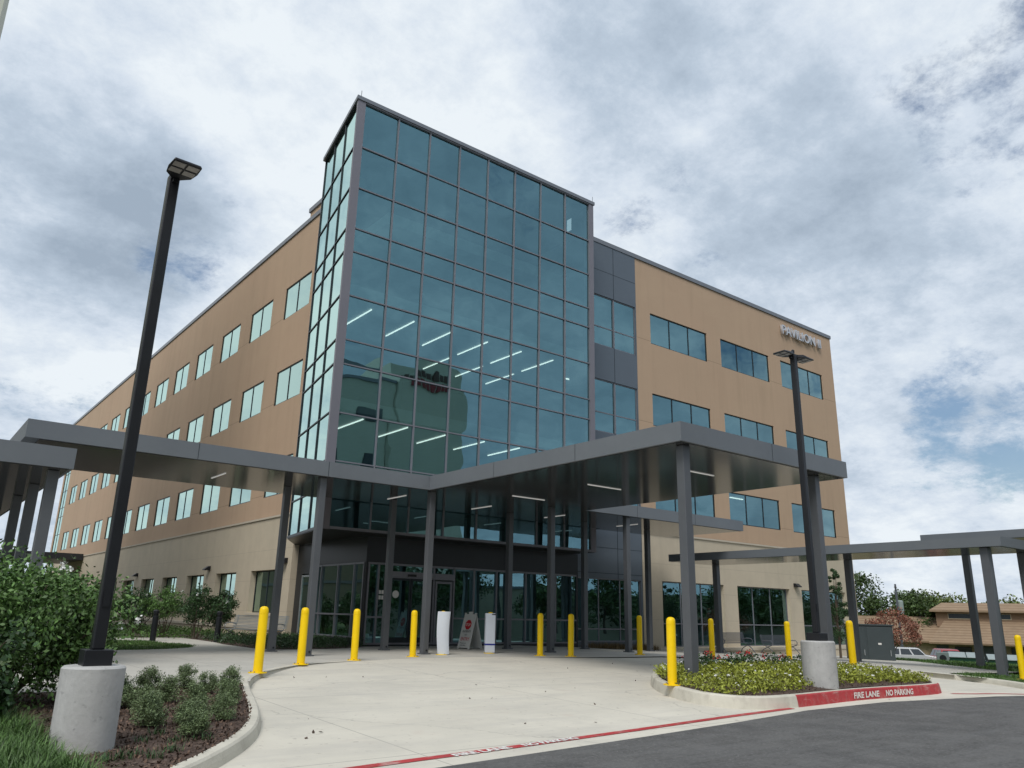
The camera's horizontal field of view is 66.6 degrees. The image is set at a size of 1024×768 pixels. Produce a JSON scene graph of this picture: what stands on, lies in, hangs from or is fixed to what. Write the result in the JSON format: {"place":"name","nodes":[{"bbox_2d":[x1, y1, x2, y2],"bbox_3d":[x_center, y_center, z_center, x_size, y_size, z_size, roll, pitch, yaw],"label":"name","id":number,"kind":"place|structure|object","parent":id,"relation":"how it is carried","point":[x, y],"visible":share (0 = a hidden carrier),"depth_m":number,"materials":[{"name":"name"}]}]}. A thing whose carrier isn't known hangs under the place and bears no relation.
{"place":"outdoors","nodes":[
{"label":"outdoors","id":0,"kind":"place"},
{"bbox_2d":[34,639,198,649],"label":"lawn grass","id":1,"kind":"structure","parent":0,"point":[144,643],"depth_m":23.74,"materials":[{"name":"green plant"}]},
{"bbox_2d":[11,683,248,767],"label":"mulch bed","id":2,"kind":"object","parent":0,"point":[168,755],"visible":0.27,"depth_m":8.17,"materials":[{"name":"brown soil"}]},
{"bbox_2d":[0,615,39,715],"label":"myrtle shrub","id":3,"kind":"object","parent":2,"relation":"on","point":[7,697],"visible":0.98,"depth_m":8.20,"materials":[{"name":"green plant"}]},
{"bbox_2d":[0,704,141,767],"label":"liriope grass","id":4,"kind":"structure","parent":2,"relation":"on","point":[29,750],"depth_m":6.51,"materials":[{"name":"green plant"}]},
{"bbox_2d":[0,539,148,710],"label":"myrtle shrub","id":5,"kind":"object","parent":2,"relation":"on","point":[44,598],"visible":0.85,"depth_m":9.71,"materials":[{"name":"green plant"}]},
{"bbox_2d":[48,157,201,754],"bbox_3d":[-3.942,0.564,8.129,0.570,6.285,0.808,14,-21,-36],"label":"lamp post","id":6,"kind":"object","parent":2,"relation":"on","point":[87,704],"visible":0.98,"depth_m":7.67,"materials":[{"name":"metal"}]},
{"bbox_2d":[121,683,139,707],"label":"round shrub","id":7,"kind":"object","parent":2,"relation":"on","point":[128,696],"visible":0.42,"depth_m":9.78,"materials":[{"name":"green plant"}]},
{"bbox_2d":[133,665,164,689],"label":"round shrub","id":8,"kind":"object","parent":2,"relation":"on","point":[142,680],"visible":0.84,"depth_m":11.38,"materials":[{"name":"green plant"}]},
{"bbox_2d":[127,690,172,728],"bbox_3d":[-4.016,3.604,8.602,0.479,0.418,0.476,1,-16,3],"label":"round shrub","id":9,"kind":"object","parent":2,"relation":"on","point":[150,715],"visible":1,"depth_m":8.56,"materials":[{"name":"green plant"}]},
{"bbox_2d":[97,726,214,762],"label":"weed tufts","id":10,"kind":"object","parent":2,"relation":"on","point":[105,756],"visible":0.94,"depth_m":7.36,"materials":[{"name":"green plant"}]},
{"bbox_2d":[155,674,181,702],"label":"round shrub","id":11,"kind":"object","parent":2,"relation":"on","point":[168,686],"visible":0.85,"depth_m":10.37,"materials":[{"name":"green plant"}]},
{"bbox_2d":[176,663,198,688],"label":"round shrub","id":12,"kind":"object","parent":2,"relation":"on","point":[184,674],"visible":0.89,"depth_m":11.80,"materials":[{"name":"green plant"}]},
{"bbox_2d":[169,695,211,724],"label":"round shrub","id":13,"kind":"object","parent":2,"relation":"on","point":[190,703],"visible":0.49,"depth_m":8.85,"materials":[{"name":"green plant"}]},
{"bbox_2d":[175,680,211,709],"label":"round shrub","id":14,"kind":"object","parent":2,"relation":"on","point":[194,688],"visible":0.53,"depth_m":9.76,"materials":[{"name":"green plant"}]},
{"bbox_2d":[173,705,214,736],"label":"round shrub","id":15,"kind":"object","parent":2,"relation":"on","point":[198,725],"visible":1,"depth_m":8.18,"materials":[{"name":"green plant"}]},
{"bbox_2d":[198,670,220,691],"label":"round shrub","id":16,"kind":"object","parent":2,"relation":"on","point":[210,685],"visible":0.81,"depth_m":11.35,"materials":[{"name":"green plant"}]},
{"bbox_2d":[208,692,239,720],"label":"round shrub","id":17,"kind":"object","parent":2,"relation":"on","point":[223,699],"visible":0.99,"depth_m":9.20,"materials":[{"name":"green plant"}]},
{"bbox_2d":[212,678,242,702],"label":"round shrub","id":18,"kind":"object","parent":2,"relation":"on","point":[225,687],"visible":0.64,"depth_m":10.40,"materials":[{"name":"green plant"}]},
{"bbox_2d":[7,668,930,767],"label":"mulch chips","id":19,"kind":"object","parent":2,"relation":"on","point":[145,733],"visible":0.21,"depth_m":8.45,"materials":[{"name":"brown wood"}]},
{"bbox_2d":[11,638,1009,692],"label":"sidewalk","id":20,"kind":"structure","parent":0,"point":[218,658],"depth_m":21.73,"materials":[{"name":"concrete"}]},
{"bbox_2d":[0,439,76,666],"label":"walkway canopy","id":21,"kind":"object","parent":20,"relation":"on","point":[29,472],"visible":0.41,"depth_m":15.09,"materials":[{"name":"grey metal"}]},
{"bbox_2d":[248,606,268,673],"bbox_3d":[-4.764,4.845,14.795,0.340,1.208,0.340,14,-21,-36],"label":"bollard","id":22,"kind":"object","parent":20,"relation":"on","point":[260,641],"visible":0.98,"depth_m":14.72,"materials":[{"name":"yellow metal"}]},
{"bbox_2d":[188,638,350,649],"bbox_3d":[-8.659,9.137,27.513,3.850,0.001,9.450,14,-21,-36],"label":"entrance bed","id":23,"kind":"object","parent":20,"relation":"on","point":[278,648],"visible":0.16,"depth_m":25.24,"materials":[{"name":"brown soil"}]},
{"bbox_2d":[177,583,228,638],"bbox_3d":[-12.040,8.710,29.967,2.085,2.138,1.779,-6,-18,24],"label":"myrtle shrub","id":24,"kind":"object","parent":23,"relation":"on","point":[192,611],"visible":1,"depth_m":29.81,"materials":[{"name":"green plant"}]},
{"bbox_2d":[204,590,240,626],"bbox_3d":[-11.624,9.108,30.899,1.373,1.917,1.568,16,-22,-40],"label":"myrtle shrub","id":25,"kind":"object","parent":23,"relation":"on","point":[228,614],"visible":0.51,"depth_m":30.89,"materials":[{"name":"green plant"}]},
{"bbox_2d":[221,614,288,641],"bbox_3d":[-9.014,8.580,27.277,2.400,0.947,0.871,-6,-18,23],"label":"bench","id":26,"kind":"object","parent":23,"relation":"on","point":[282,624],"visible":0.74,"depth_m":27.65,"materials":[{"name":"metal"}]},
{"bbox_2d":[201,631,366,648],"bbox_3d":[-7.998,8.754,26.773,4.311,0.368,7.704,14,-21,-36],"label":"groundcover","id":27,"kind":"object","parent":23,"relation":"on","point":[285,639],"visible":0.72,"depth_m":25.53,"materials":[{"name":"green plant"}]},
{"bbox_2d":[294,607,308,664],"bbox_3d":[-4.626,5.573,17.252,0.340,1.208,0.340,14,-21,-36],"label":"bollard","id":28,"kind":"object","parent":20,"relation":"on","point":[302,642],"visible":1,"depth_m":17.18,"materials":[{"name":"yellow metal"}]},
{"bbox_2d":[347,609,360,660],"bbox_3d":[-3.829,6.131,19.085,0.340,1.208,0.340,-10,-19,33],"label":"bollard","id":29,"kind":"object","parent":20,"relation":"on","point":[355,635],"visible":1,"depth_m":19.01,"materials":[{"name":"yellow plastic"}]},
{"bbox_2d":[406,610,418,656],"bbox_3d":[-2.669,6.766,21.150,0.340,1.208,0.340,-4,-17,17],"label":"bollard","id":30,"kind":"object","parent":20,"relation":"on","point":[413,632],"visible":0.98,"depth_m":21.08,"materials":[{"name":"yellow metal"}]},
{"bbox_2d":[10,418,847,677],"bbox_3d":[1.103,5.181,22.068,25.900,5.230,13.753,14,-21,-36],"label":"entrance canopy","id":31,"kind":"object","parent":20,"relation":"on","point":[608,483],"visible":0.89,"depth_m":21.09,"materials":[{"name":"grey metal"}]},
{"bbox_2d":[457,612,481,648],"bbox_3d":[-1.414,8.374,26.496,0.609,1.216,0.620,16,-22,-40],"label":"folding sign","id":32,"kind":"object","parent":20,"relation":"on","point":[470,637],"visible":1,"depth_m":26.42,"materials":[{"name":"white plastic"}]},
{"bbox_2d":[760,635,800,654],"bbox_3d":[13.480,13.116,39.211,2.400,0.947,0.871,14,-21,-36],"label":"bench","id":33,"kind":"object","parent":20,"relation":"on","point":[771,640],"visible":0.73,"depth_m":39.36,"materials":[{"name":"grey metal"}]},
{"bbox_2d":[668,536,1023,675],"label":"walkway canopy","id":34,"kind":"object","parent":20,"relation":"on","point":[984,548],"visible":0.85,"depth_m":27.69,"materials":[{"name":"grey metal"}]},
{"bbox_2d":[0,0,1023,615],"label":"sky","id":35,"kind":"structure","parent":0,"point":[851,172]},
{"bbox_2d":[17,656,1018,693],"bbox_3d":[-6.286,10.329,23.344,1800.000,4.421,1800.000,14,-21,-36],"label":"ground","id":36,"kind":"structure","parent":0,"point":[658,656],"depth_m":23.96,"materials":[{"name":"concrete"}]},
{"bbox_2d":[0,549,83,563],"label":"side porch","id":37,"kind":"object","parent":36,"relation":"on","point":[57,555],"visible":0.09,"depth_m":63.01,"materials":[{"name":"metal"}]},
{"bbox_2d":[42,622,232,637],"bbox_3d":[-29.820,14.513,47.319,11.050,0.001,56.800,14,-21,-36],"label":"wall bed","id":38,"kind":"object","parent":36,"relation":"on","point":[135,634],"visible":0.02,"depth_m":31.56,"materials":[{"name":"soil"}]},
{"bbox_2d":[111,587,167,636],"bbox_3d":[-14.571,8.863,30.300,1.942,1.929,2.296,-6,-18,22],"label":"myrtle shrub","id":39,"kind":"object","parent":38,"relation":"on","point":[140,610],"visible":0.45,"depth_m":30.10,"materials":[{"name":"green plant"}]},
{"bbox_2d":[43,624,248,638],"bbox_3d":[-17.133,10.766,34.159,8.061,0.324,14.879,14,-21,-36],"label":"wall groundcover","id":40,"kind":"object","parent":38,"relation":"on","point":[172,629],"depth_m":31.99,"materials":[{"name":"green plant"}]},
{"bbox_2d":[139,584,186,637],"bbox_3d":[-13.603,8.878,30.499,1.790,2.054,1.990,6,-17,-14],"label":"myrtle shrub","id":41,"kind":"object","parent":38,"relation":"on","point":[170,605],"visible":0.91,"depth_m":30.16,"materials":[{"name":"green plant"}]},
{"bbox_2d":[170,661,352,767],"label":"kerb","id":42,"kind":"structure","parent":36,"relation":"on","point":[239,742],"depth_m":8.22,"materials":[{"name":"concrete"}]},
{"bbox_2d":[47,93,858,655],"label":"medical building","id":43,"kind":"structure","parent":36,"relation":"on","point":[413,297],"depth_m":33.95,"materials":[{"name":"beige paint"}]},
{"bbox_2d":[48,471,70,571],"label":"window","id":44,"kind":"structure","parent":43,"relation":"in","point":[67,477],"depth_m":76.88,"materials":[{"name":"teal glass"}]},
{"bbox_2d":[135,503,149,530],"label":"window","id":45,"kind":"structure","parent":43,"relation":"in","point":[141,523],"depth_m":51.56,"materials":[{"name":"teal glass"}]},
{"bbox_2d":[153,496,169,526],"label":"window","id":46,"kind":"structure","parent":43,"relation":"in","point":[162,506],"depth_m":48.12,"materials":[{"name":"teal glass"}]},
{"bbox_2d":[173,362,189,394],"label":"window","id":47,"kind":"structure","parent":43,"relation":"in","point":[182,374],"depth_m":50.52,"materials":[{"name":"teal glass"}]},
{"bbox_2d":[175,488,193,520],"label":"window","id":48,"kind":"structure","parent":43,"relation":"in","point":[184,502],"depth_m":44.67,"materials":[{"name":"teal glass"}]},
{"bbox_2d":[186,414,203,442],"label":"window","id":49,"kind":"structure","parent":43,"relation":"in","point":[194,431],"depth_m":45.80,"materials":[{"name":"teal glass"}]},
{"bbox_2d":[195,345,212,379],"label":"window","id":50,"kind":"structure","parent":43,"relation":"in","point":[204,359],"depth_m":47.09,"materials":[{"name":"teal glass"}]},
{"bbox_2d":[200,485,219,513],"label":"window","id":51,"kind":"structure","parent":43,"relation":"in","point":[210,494],"depth_m":41.25,"materials":[{"name":"teal glass"}]},
{"bbox_2d":[210,399,230,436],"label":"window","id":52,"kind":"structure","parent":43,"relation":"in","point":[220,419],"depth_m":42.42,"materials":[{"name":"teal glass"}]},
{"bbox_2d":[219,573,235,611],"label":"window","id":53,"kind":"structure","parent":43,"relation":"in","point":[227,582],"depth_m":37.15,"materials":[{"name":"teal glass"}]},
{"bbox_2d":[220,324,240,362],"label":"window","id":54,"kind":"structure","parent":43,"relation":"in","point":[230,343],"depth_m":43.63,"materials":[{"name":"teal glass"}]},
{"bbox_2d":[229,488,250,506],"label":"window","id":55,"kind":"structure","parent":43,"relation":"in","point":[237,496],"depth_m":37.78,"materials":[{"name":"teal glass"}]},
{"bbox_2d":[239,381,263,422],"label":"window","id":56,"kind":"structure","parent":43,"relation":"in","point":[252,397],"depth_m":38.96,"materials":[{"name":"teal glass"}]},
{"bbox_2d":[245,570,274,615],"bbox_3d":[-10.587,8.897,33.228,0.370,1.850,2.880,14,-21,-36],"label":"window","id":57,"kind":"structure","parent":43,"relation":"in","point":[264,582],"depth_m":33.64,"materials":[{"name":"grey glass"}]},
{"bbox_2d":[249,300,272,343],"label":"window","id":58,"kind":"structure","parent":43,"relation":"in","point":[261,320],"depth_m":40.19,"materials":[{"name":"teal glass"}]},
{"bbox_2d":[274,359,302,405],"bbox_3d":[-10.149,-0.030,35.493,0.070,1.650,2.950,14,-21,-36],"label":"window","id":59,"kind":"structure","parent":43,"relation":"in","point":[288,383],"depth_m":35.51,"materials":[{"name":"teal glass"}]},
{"bbox_2d":[284,271,311,319],"bbox_3d":[-10.057,-4.124,36.701,0.070,1.650,2.950,14,-21,-36],"label":"window","id":60,"kind":"structure","parent":43,"relation":"in","point":[297,296],"depth_m":36.72,"materials":[{"name":"teal glass"}]},
{"bbox_2d":[296,575,308,633],"bbox_3d":[-8.025,8.616,30.065,0.140,2.430,1.000,14,-21,-36],"label":"side door","id":61,"kind":"structure","parent":43,"relation":"in","point":[305,578],"depth_m":30.36,"materials":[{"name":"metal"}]},
{"bbox_2d":[388,578,410,645],"bbox_3d":[-4.001,7.983,27.345,0.890,2.260,0.050,14,-21,-36],"label":"sliding door","id":62,"kind":"structure","parent":43,"relation":"in","point":[399,611],"depth_m":27.39,"materials":[{"name":"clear glass"}]},
{"bbox_2d":[408,579,432,644],"bbox_3d":[-3.288,8.157,27.883,0.890,2.260,0.050,14,-21,-36],"label":"sliding door","id":63,"kind":"structure","parent":43,"relation":"in","point":[416,590],"depth_m":27.86,"materials":[{"name":"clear glass"}]},
{"bbox_2d":[432,581,451,644],"bbox_3d":[-2.540,8.350,28.444,0.740,2.200,0.050,14,-21,-36],"label":"swing door","id":64,"kind":"structure","parent":43,"relation":"in","point":[443,590],"depth_m":28.53,"materials":[{"name":"glass"}]},
{"bbox_2d":[578,577,640,641],"bbox_3d":[4.229,9.851,33.975,3.960,2.640,0.070,14,-21,-36],"label":"window","id":65,"kind":"structure","parent":43,"relation":"in","point":[606,623],"depth_m":33.92,"materials":[{"name":"glass"}]},
{"bbox_2d":[594,293,634,354],"bbox_3d":[4.459,-3.018,37.720,4.230,2.570,0.070,14,-21,-36],"label":"window","id":66,"kind":"structure","parent":43,"relation":"in","point":[624,321],"depth_m":38.12,"materials":[{"name":"glass"}]},
{"bbox_2d":[595,378,636,434],"bbox_3d":[4.367,1.062,36.517,4.230,2.540,0.070,14,-21,-36],"label":"window","id":67,"kind":"structure","parent":43,"relation":"in","point":[626,402],"depth_m":36.89,"materials":[{"name":"glass"}]},
{"bbox_2d":[650,314,706,361],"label":"window","id":68,"kind":"structure","parent":43,"relation":"in","point":[667,334],"depth_m":41.11,"materials":[{"name":"blue glass"}]},
{"bbox_2d":[652,394,710,427],"bbox_3d":[8.694,1.702,39.935,4.556,1.650,0.070,14,-21,-36],"label":"window","id":69,"kind":"structure","parent":43,"relation":"in","point":[666,410],"depth_m":39.78,"materials":[{"name":"blue glass"}]},
{"bbox_2d":[656,495,714,516],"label":"window","id":70,"kind":"structure","parent":43,"relation":"in","point":[701,505],"depth_m":39.28,"materials":[{"name":"blue glass"}]},
{"bbox_2d":[662,581,715,646],"bbox_3d":[8.610,11.082,37.445,4.600,2.930,0.070,14,-21,-36],"label":"window","id":71,"kind":"structure","parent":43,"relation":"in","point":[672,597],"depth_m":37.29,"materials":[{"name":"glass"}]},
{"bbox_2d":[720,339,768,381],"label":"window","id":72,"kind":"structure","parent":43,"relation":"in","point":[734,357],"depth_m":44.52,"materials":[{"name":"blue glass"}]},
{"bbox_2d":[724,413,773,443],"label":"window","id":73,"kind":"structure","parent":43,"relation":"in","point":[735,425],"depth_m":43.39,"materials":[{"name":"blue glass"}]},
{"bbox_2d":[729,492,780,529],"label":"window","id":74,"kind":"structure","parent":43,"relation":"in","point":[754,511],"depth_m":42.15,"materials":[{"name":"blue glass"}]},
{"bbox_2d":[737,586,787,645],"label":"window","id":75,"kind":"structure","parent":43,"relation":"in","point":[762,611],"depth_m":40.80,"materials":[{"name":"glass"}]},
{"bbox_2d":[780,361,822,399],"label":"window","id":76,"kind":"structure","parent":43,"relation":"in","point":[810,383],"depth_m":48.18,"materials":[{"name":"blue glass"}]},
{"bbox_2d":[786,430,828,457],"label":"window","id":77,"kind":"structure","parent":43,"relation":"in","point":[813,445],"depth_m":47.05,"materials":[{"name":"blue glass"}]},
{"bbox_2d":[792,503,835,537],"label":"window","id":78,"kind":"structure","parent":43,"relation":"in","point":[797,513],"depth_m":46.05,"materials":[{"name":"blue glass"}]},
{"bbox_2d":[801,590,845,644],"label":"window","id":79,"kind":"structure","parent":43,"relation":"in","point":[805,594],"depth_m":43.59,"materials":[{"name":"glass"}]},
{"bbox_2d":[659,671,931,695],"bbox_3d":[6.014,6.420,17.155,8.856,0.191,4.178,14,-21,-36],"label":"island bed","id":80,"kind":"object","parent":36,"relation":"on","point":[805,690],"visible":0.12,"depth_m":14.65,"materials":[{"name":"brown soil"}]},
{"bbox_2d":[663,617,680,685],"bbox_3d":[2.982,4.983,14.564,0.340,1.208,0.340,0,-16,4],"label":"bollard","id":81,"kind":"object","parent":80,"relation":"on","point":[671,652],"visible":0.93,"depth_m":14.49,"materials":[{"name":"yellow metal"}]},
{"bbox_2d":[679,651,801,667],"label":"salvia leaves","id":82,"kind":"object","parent":80,"relation":"on","point":[707,660],"visible":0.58,"depth_m":17.94,"materials":[{"name":"green plant"}]},
{"bbox_2d":[653,659,932,694],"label":"bedding plants","id":83,"kind":"object","parent":80,"relation":"on","point":[738,676],"visible":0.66,"depth_m":15.58,"materials":[{"name":"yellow plant"}]},
{"bbox_2d":[773,350,838,689],"bbox_3d":[6.056,2.648,16.020,1.051,7.080,0.640,14,-21,-36],"label":"lamp post","id":84,"kind":"object","parent":80,"relation":"on","point":[819,659],"visible":0.98,"depth_m":15.51,"materials":[{"name":"metal"}]},
{"bbox_2d":[845,620,856,664],"bbox_3d":[8.445,6.511,19.391,0.340,1.208,0.340,-14,-22,41],"label":"bollard","id":85,"kind":"object","parent":80,"relation":"on","point":[850,642],"visible":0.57,"depth_m":19.35,"materials":[{"name":"yellow plastic"}]},
{"bbox_2d":[651,672,941,709],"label":"kerb","id":86,"kind":"structure","parent":36,"relation":"on","point":[767,702],"depth_m":13.96,"materials":[{"name":"concrete"}]},
{"bbox_2d":[828,568,848,657],"bbox_3d":[14.960,10.767,36.008,1.652,4.409,1.536,-6,-18,23],"label":"young tree","id":87,"kind":"object","parent":36,"relation":"on","point":[835,608],"visible":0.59,"depth_m":35.95,"materials":[{"name":"green plant"}]},
{"bbox_2d":[843,624,895,660],"bbox_3d":[16.766,12.142,36.561,2.100,1.680,1.310,-5,-17,19],"label":"utility cabinet","id":88,"kind":"object","parent":36,"relation":"on","point":[876,641],"visible":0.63,"depth_m":35.94,"materials":[{"name":"metal"}]},
{"bbox_2d":[854,571,893,615],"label":"background tree","id":89,"kind":"object","parent":36,"relation":"on","point":[871,605],"visible":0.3,"depth_m":112.94,"materials":[{"name":"green plant"}]},
{"bbox_2d":[864,607,922,649],"bbox_3d":[19.000,12.690,38.764,2.987,3.158,3.233,3,-17,-6],"label":"crape myrtle","id":90,"kind":"object","parent":36,"relation":"on","point":[912,631],"visible":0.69,"depth_m":38.40,"materials":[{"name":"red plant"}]},
{"bbox_2d":[883,588,941,626],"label":"background tree","id":91,"kind":"object","parent":36,"relation":"on","point":[913,605],"visible":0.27,"depth_m":108.69,"materials":[{"name":"green plant"}]},
{"bbox_2d":[895,647,935,659],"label":"parked car","id":92,"kind":"object","parent":36,"relation":"on","point":[909,652],"visible":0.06,"depth_m":71.52,"materials":[{"name":"paint"}]},
{"bbox_2d":[858,603,1023,660],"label":"tile roofed house","id":93,"kind":"structure","parent":36,"relation":"on","point":[950,628],"depth_m":101.42,"materials":[{"name":"stone"}]},
{"bbox_2d":[914,589,967,616],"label":"background tree","id":94,"kind":"object","parent":36,"relation":"on","point":[940,599],"visible":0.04,"depth_m":112.32,"materials":[{"name":"green plant"}]},
{"bbox_2d":[897,669,1023,688],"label":"kerb","id":95,"kind":"structure","parent":36,"relation":"on","point":[1014,684],"depth_m":21.55,"materials":[{"name":"concrete"}]},
{"bbox_2d":[219,657,1023,767],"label":"driveway","id":96,"kind":"structure","parent":0,"point":[357,713],"depth_m":12.05,"materials":[{"name":"concrete"}]},
{"bbox_2d":[346,708,793,767],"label":"fire lane line","id":97,"kind":"object","parent":96,"relation":"on","point":[509,747],"visible":1,"depth_m":9.60,"materials":[{"name":"red paint"}]},
{"bbox_2d":[588,641,660,649],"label":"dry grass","id":98,"kind":"structure","parent":0,"point":[606,645],"depth_m":32.63,"materials":[{"name":"plant"}]},
{"bbox_2d":[438,696,1023,767],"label":"road","id":99,"kind":"structure","parent":0,"point":[980,732],"depth_m":9.93,"materials":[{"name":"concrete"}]},
{"bbox_2d":[896,657,1018,671],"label":"verge","id":100,"kind":"structure","parent":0,"point":[972,666],"depth_m":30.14,"materials":[{"name":"green plant"}]},
{"bbox_2d":[920,529,1023,667],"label":"walkway canopy","id":101,"kind":"object","parent":100,"relation":"on","point":[972,601],"visible":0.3,"depth_m":30.21,"materials":[{"name":"grey metal"}]},
{"bbox_2d":[956,671,1023,682],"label":"corner verge","id":102,"kind":"structure","parent":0,"point":[999,677],"depth_m":22.21,"materials":[{"name":"green plant"}]},
{"bbox_2d":[1014,635,1023,678],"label":"bollard","id":103,"kind":"object","parent":102,"relation":"on","point":[1019,650],"visible":0.89,"depth_m":22.03,"materials":[{"name":"yellow plastic"}]},
{"bbox_3d":[-2.002,7.167,22.461,0.340,1.208,0.340,1,-17,0],"label":"bollard","id":104,"kind":"object","parent":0,"visible":0},
{"bbox_2d":[437,611,450,653],"bbox_3d":[-1.970,7.139,22.365,0.387,1.170,0.080,4,-17,-10],"label":"bollard cover","id":105,"kind":"object","parent":104,"relation":"on","point":[443,619],"visible":1,"depth_m":22.34,"materials":[{"name":"white plastic"}]},
{"bbox_3d":[-0.673,7.606,23.848,0.340,1.208,0.340,7,-17,-16],"label":"bollard","id":106,"kind":"object","parent":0,"visible":0},
{"bbox_2d":[484,613,495,652],"bbox_3d":[-0.677,7.613,23.839,0.310,1.150,0.262,4,-17,-10],"label":"bollard cover","id":107,"kind":"object","parent":106,"relation":"on","point":[489,635],"visible":1,"depth_m":23.73,"materials":[{"name":"white plastic"}]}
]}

